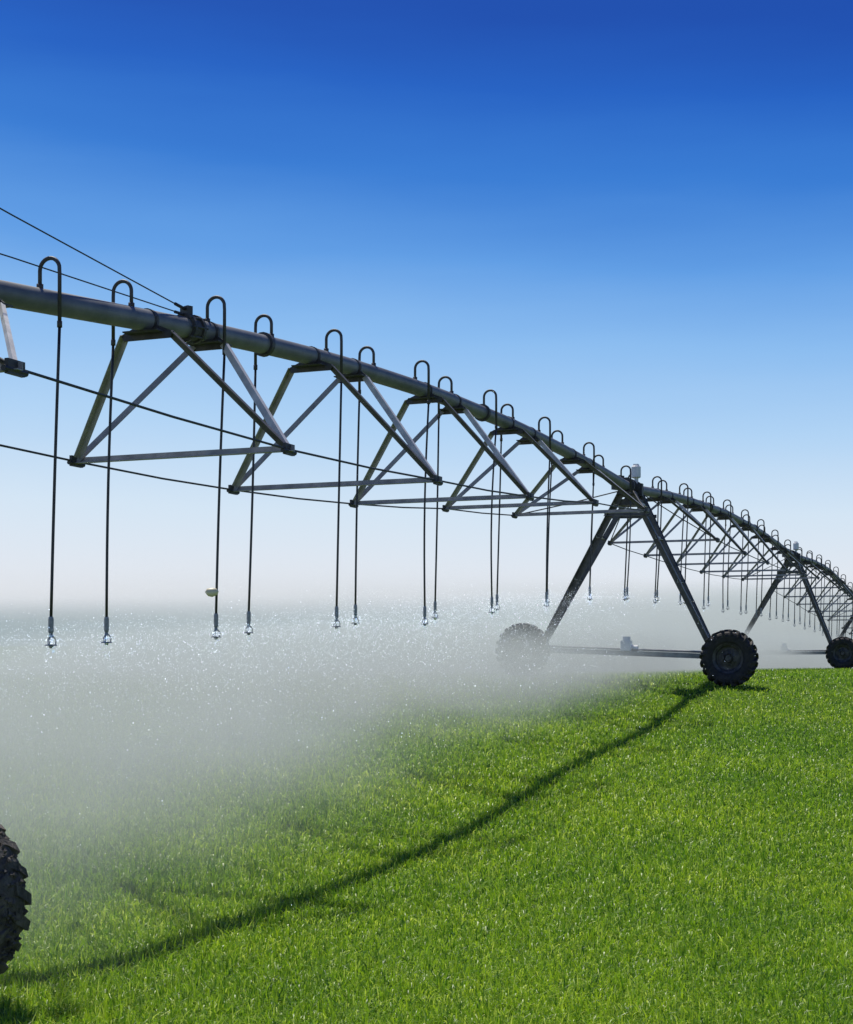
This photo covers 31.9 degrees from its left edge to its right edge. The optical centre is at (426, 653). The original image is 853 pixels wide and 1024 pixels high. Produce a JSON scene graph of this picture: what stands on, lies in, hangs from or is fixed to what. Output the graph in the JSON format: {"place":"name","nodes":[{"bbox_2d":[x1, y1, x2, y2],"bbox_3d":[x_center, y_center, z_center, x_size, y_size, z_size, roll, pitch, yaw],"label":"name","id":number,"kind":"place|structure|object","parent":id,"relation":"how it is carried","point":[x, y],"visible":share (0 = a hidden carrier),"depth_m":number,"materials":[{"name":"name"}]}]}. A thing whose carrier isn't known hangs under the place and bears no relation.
{"place":"outdoors","nodes":[
{"label":"outdoors","id":0,"kind":"place"},
{"bbox_2d":[2,582,787,904],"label":"water droplets","id":1,"kind":"object","parent":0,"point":[326,642],"visible":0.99,"depth_m":20.30},
{"bbox_2d":[0,646,852,1023],"bbox_3d":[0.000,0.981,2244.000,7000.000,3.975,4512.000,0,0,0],"label":"ground","id":2,"kind":"structure","parent":0,"point":[786,662],"depth_m":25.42,"materials":[{"name":"green plant"}]},
{"bbox_2d":[0,824,31,973],"bbox_3d":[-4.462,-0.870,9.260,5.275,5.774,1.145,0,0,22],"label":"wheel","id":3,"kind":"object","parent":2,"relation":"on","point":[15,896],"depth_m":7.94,"materials":[{"name":"rubber"}]},
{"bbox_2d":[0,280,648,518],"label":"irrigation span","id":4,"kind":"object","parent":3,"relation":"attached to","point":[196,333],"visible":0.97,"depth_m":16.34,"materials":[{"name":"metal"}]},
{"bbox_2d":[36,256,61,647],"bbox_3d":[-3.013,-1.603,11.868,0.234,3.122,0.099,0,0,26],"label":"drop hose","id":5,"kind":"object","parent":4,"relation":"hanging from","point":[59,327],"visible":0.98,"depth_m":11.84,"materials":[{"name":"rubber"}]},
{"bbox_2d":[0,253,183,315],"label":"support cable","id":6,"kind":"object","parent":4,"relation":"attached to","point":[178,312],"visible":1,"depth_m":12.63,"materials":[{"name":"metal"}]},
{"bbox_2d":[0,208,185,309],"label":"support cable","id":7,"kind":"object","parent":4,"relation":"attached to","point":[179,306],"visible":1,"depth_m":12.63,"materials":[{"name":"metal"}]},
{"bbox_2d":[101,279,134,644],"bbox_3d":[-2.722,-1.688,13.188,0.320,3.227,0.099,0,0,12],"label":"drop hose","id":8,"kind":"object","parent":4,"relation":"hanging from","point":[113,345],"visible":0.96,"depth_m":13.20,"materials":[{"name":"rubber"}]},
{"bbox_2d":[205,295,225,639],"bbox_3d":[-2.043,-1.784,14.276,0.234,3.300,0.145,0,0,24],"label":"drop hose","id":9,"kind":"object","parent":4,"relation":"hanging from","point":[211,592],"visible":0.96,"depth_m":14.28,"materials":[{"name":"rubber"}]},
{"bbox_2d":[244,314,273,634],"bbox_3d":[-1.748,-1.871,15.620,0.332,3.354,0.099,0,0,11],"label":"drop hose","id":10,"kind":"object","parent":4,"relation":"hanging from","point":[255,367],"visible":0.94,"depth_m":15.63,"materials":[{"name":"rubber"}]},
{"bbox_2d":[324,329,342,628],"bbox_3d":[-1.049,-1.962,16.744,0.233,3.365,0.098,0,0,32],"label":"drop hose","id":11,"kind":"object","parent":4,"relation":"hanging from","point":[326,348],"visible":0.91,"depth_m":16.71,"materials":[{"name":"rubber"}]},
{"bbox_2d":[351,346,375,624],"bbox_3d":[-0.764,-2.030,18.032,0.308,3.374,0.100,0,0,23],"label":"drop hose","id":12,"kind":"object","parent":4,"relation":"hanging from","point":[358,428],"visible":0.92,"depth_m":18.06,"materials":[{"name":"rubber"}]},
{"bbox_2d":[413,360,429,625],"bbox_3d":[-0.068,-2.065,19.178,0.233,3.418,0.098,0,0,32],"label":"drop hose","id":13,"kind":"object","parent":4,"relation":"hanging from","point":[428,403],"visible":0.94,"depth_m":19.14,"materials":[{"name":"rubber"}]},
{"bbox_2d":[432,376,453,619],"bbox_3d":[0.215,-2.137,20.465,0.309,3.341,0.100,0,0,23],"label":"drop hose","id":14,"kind":"object","parent":4,"relation":"hanging from","point":[438,417],"visible":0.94,"depth_m":20.50,"materials":[{"name":"rubber"}]},
{"bbox_2d":[483,389,497,613],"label":"drop hose","id":15,"kind":"object","parent":4,"relation":"hanging from","point":[496,428],"visible":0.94,"depth_m":21.57,"materials":[{"name":"rubber"}]},
{"bbox_2d":[495,403,514,610],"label":"drop hose","id":16,"kind":"object","parent":4,"relation":"hanging from","point":[501,409],"visible":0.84,"depth_m":22.93,"materials":[{"name":"rubber"}]},
{"bbox_2d":[537,416,550,606],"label":"drop hose","id":17,"kind":"object","parent":4,"relation":"hanging from","point":[546,592],"visible":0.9,"depth_m":24.00,"materials":[{"name":"rubber"}]},
{"bbox_2d":[545,430,563,603],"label":"drop hose","id":18,"kind":"object","parent":4,"relation":"hanging from","point":[553,432],"visible":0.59,"depth_m":25.36,"materials":[{"name":"rubber"}]},
{"bbox_2d":[583,442,594,600],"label":"drop hose","id":19,"kind":"object","parent":4,"relation":"hanging from","point":[585,444],"visible":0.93,"depth_m":26.44,"materials":[{"name":"rubber"}]},
{"bbox_2d":[588,454,604,598],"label":"drop hose","id":20,"kind":"object","parent":4,"relation":"hanging from","point":[601,456],"visible":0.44,"depth_m":27.77,"materials":[{"name":"rubber"}]},
{"bbox_2d":[620,465,631,599],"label":"drop hose","id":21,"kind":"object","parent":4,"relation":"hanging from","point":[630,493],"visible":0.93,"depth_m":28.87,"materials":[{"name":"rubber"}]},
{"bbox_2d":[495,464,758,686],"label":"irrigation tower","id":22,"kind":"structure","parent":2,"relation":"on","point":[728,656],"depth_m":29.58,"materials":[{"name":"metal"}]},
{"bbox_2d":[607,486,819,580],"bbox_3d":[8.181,-2.998,39.892,2.460,1.519,21.814,0,0,22],"label":"irrigation span","id":23,"kind":"object","parent":22,"relation":"attached to","point":[695,505],"visible":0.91,"depth_m":37.79,"materials":[{"name":"metal"}]},
{"bbox_2d":[622,474,629,600],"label":"drop hose","id":24,"kind":"object","parent":23,"relation":"hanging from","point":[624,599],"visible":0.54,"depth_m":30.22,"materials":[{"name":"rubber"}]},
{"bbox_2d":[651,476,661,600],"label":"drop hose","id":25,"kind":"object","parent":23,"relation":"hanging from","point":[652,486],"visible":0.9,"depth_m":31.30,"materials":[{"name":"rubber"}]},
{"bbox_2d":[653,480,667,603],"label":"drop hose","id":26,"kind":"object","parent":23,"relation":"hanging from","point":[666,489],"visible":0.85,"depth_m":32.66,"materials":[{"name":"rubber"}]},
{"bbox_2d":[678,483,688,603],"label":"drop hose","id":27,"kind":"object","parent":23,"relation":"hanging from","point":[687,523],"visible":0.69,"depth_m":33.73,"materials":[{"name":"rubber"}]},
{"bbox_2d":[679,488,692,604],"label":"drop hose","id":28,"kind":"object","parent":23,"relation":"hanging from","point":[682,539],"visible":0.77,"depth_m":35.09,"materials":[{"name":"rubber"}]},
{"bbox_2d":[702,491,711,606],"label":"drop hose","id":29,"kind":"object","parent":23,"relation":"hanging from","point":[708,605],"visible":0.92,"depth_m":36.16,"materials":[{"name":"rubber"}]},
{"bbox_2d":[702,496,714,609],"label":"drop hose","id":30,"kind":"object","parent":23,"relation":"hanging from","point":[705,555],"visible":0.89,"depth_m":37.52,"materials":[{"name":"rubber"}]},
{"bbox_2d":[723,499,731,609],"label":"drop hose","id":31,"kind":"object","parent":23,"relation":"hanging from","point":[728,551],"visible":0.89,"depth_m":38.60,"materials":[{"name":"rubber"}]},
{"bbox_2d":[721,504,733,612],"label":"drop hose","id":32,"kind":"object","parent":23,"relation":"hanging from","point":[723,561],"visible":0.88,"depth_m":39.95,"materials":[{"name":"rubber"}]},
{"bbox_2d":[741,509,748,613],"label":"drop hose","id":33,"kind":"object","parent":23,"relation":"hanging from","point":[748,558],"visible":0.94,"depth_m":41.03,"materials":[{"name":"rubber"}]},
{"bbox_2d":[739,514,750,614],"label":"drop hose","id":34,"kind":"object","parent":23,"relation":"hanging from","point":[741,567],"visible":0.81,"depth_m":42.38,"materials":[{"name":"rubber"}]},
{"bbox_2d":[755,525,762,617],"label":"drop hose","id":35,"kind":"object","parent":23,"relation":"hanging from","point":[757,576],"visible":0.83,"depth_m":44.81,"materials":[{"name":"rubber"}]},
{"bbox_2d":[757,519,764,616],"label":"drop hose","id":36,"kind":"object","parent":23,"relation":"hanging from","point":[762,561],"visible":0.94,"depth_m":43.46,"materials":[{"name":"rubber"}]},
{"bbox_2d":[768,535,776,619],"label":"drop hose","id":37,"kind":"object","parent":23,"relation":"hanging from","point":[771,584],"visible":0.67,"depth_m":47.25,"materials":[{"name":"rubber"}]},
{"bbox_2d":[771,530,778,618],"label":"drop hose","id":38,"kind":"object","parent":23,"relation":"hanging from","point":[777,566],"visible":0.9,"depth_m":45.89,"materials":[{"name":"rubber"}]},
{"bbox_2d":[782,544,791,621],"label":"drop hose","id":39,"kind":"object","parent":23,"relation":"hanging from","point":[784,585],"visible":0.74,"depth_m":49.68,"materials":[{"name":"rubber"}]},
{"bbox_2d":[784,539,790,620],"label":"drop hose","id":40,"kind":"object","parent":23,"relation":"hanging from","point":[789,579],"visible":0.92,"depth_m":48.32,"materials":[{"name":"rubber"}]},
{"bbox_2d":[744,542,852,668],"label":"irrigation tower","id":41,"kind":"structure","parent":2,"relation":"on","point":[838,651],"depth_m":49.75,"materials":[{"name":"metal"}]},
{"bbox_2d":[774,556,852,620],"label":"irrigation span","id":42,"kind":"object","parent":41,"relation":"attached to","point":[816,565],"visible":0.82,"depth_m":58.28,"materials":[{"name":"metal"}]},
{"bbox_2d":[793,549,802,626],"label":"drop hose","id":43,"kind":"object","parent":42,"relation":"hanging from","point":[794,601],"visible":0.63,"depth_m":52.11,"materials":[{"name":"rubber"}]},
{"bbox_2d":[799,547,802,623],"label":"drop hose","id":44,"kind":"object","parent":42,"relation":"hanging from","point":[800,584],"visible":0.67,"depth_m":50.76,"materials":[{"name":"rubber"}]},
{"bbox_2d":[804,552,811,629],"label":"drop hose","id":45,"kind":"object","parent":42,"relation":"hanging from","point":[805,595],"visible":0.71,"depth_m":54.54,"materials":[{"name":"rubber"}]},
{"bbox_2d":[806,550,812,626],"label":"drop hose","id":46,"kind":"object","parent":42,"relation":"hanging from","point":[811,582],"visible":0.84,"depth_m":53.19,"materials":[{"name":"rubber"}]},
{"bbox_2d":[813,557,820,631],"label":"drop hose","id":47,"kind":"object","parent":42,"relation":"hanging from","point":[815,597],"visible":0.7,"depth_m":56.98,"materials":[{"name":"rubber"}]},
{"bbox_2d":[816,554,821,630],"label":"drop hose","id":48,"kind":"object","parent":42,"relation":"hanging from","point":[821,585],"visible":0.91,"depth_m":55.62,"materials":[{"name":"rubber"}]},
{"bbox_2d":[822,563,829,635],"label":"drop hose","id":49,"kind":"object","parent":42,"relation":"hanging from","point":[824,593],"visible":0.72,"depth_m":59.41,"materials":[{"name":"rubber"}]},
{"bbox_2d":[825,560,830,631],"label":"drop hose","id":50,"kind":"object","parent":42,"relation":"hanging from","point":[829,599],"visible":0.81,"depth_m":58.05,"materials":[{"name":"rubber"}]},
{"bbox_2d":[831,571,837,637],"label":"drop hose","id":51,"kind":"object","parent":42,"relation":"hanging from","point":[832,607],"visible":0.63,"depth_m":61.84,"materials":[{"name":"rubber"}]},
{"bbox_2d":[833,567,838,634],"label":"drop hose","id":52,"kind":"object","parent":42,"relation":"hanging from","point":[837,597],"visible":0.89,"depth_m":60.48,"materials":[{"name":"rubber"}]},
{"bbox_2d":[848,582,852,638],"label":"drop hose","id":53,"kind":"object","parent":42,"relation":"hanging from","point":[852,609],"visible":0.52,"depth_m":65.35,"materials":[{"name":"rubber"}]},
{"bbox_2d":[802,615,851,668],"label":"irrigation tower","id":54,"kind":"structure","parent":2,"relation":"on","point":[813,663],"depth_m":71.01,"materials":[{"name":"metal"}]},
{"bbox_2d":[0,614,852,647],"bbox_3d":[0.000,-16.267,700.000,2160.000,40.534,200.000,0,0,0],"label":"hill","id":55,"kind":"structure","parent":0,"point":[652,630],"depth_m":692.14,"materials":[{"name":"grey"}]},
{"bbox_2d":[0,0,852,613],"label":"sky","id":56,"kind":"structure","parent":0,"point":[628,224],"materials":[{"name":"blue"}]}
]}

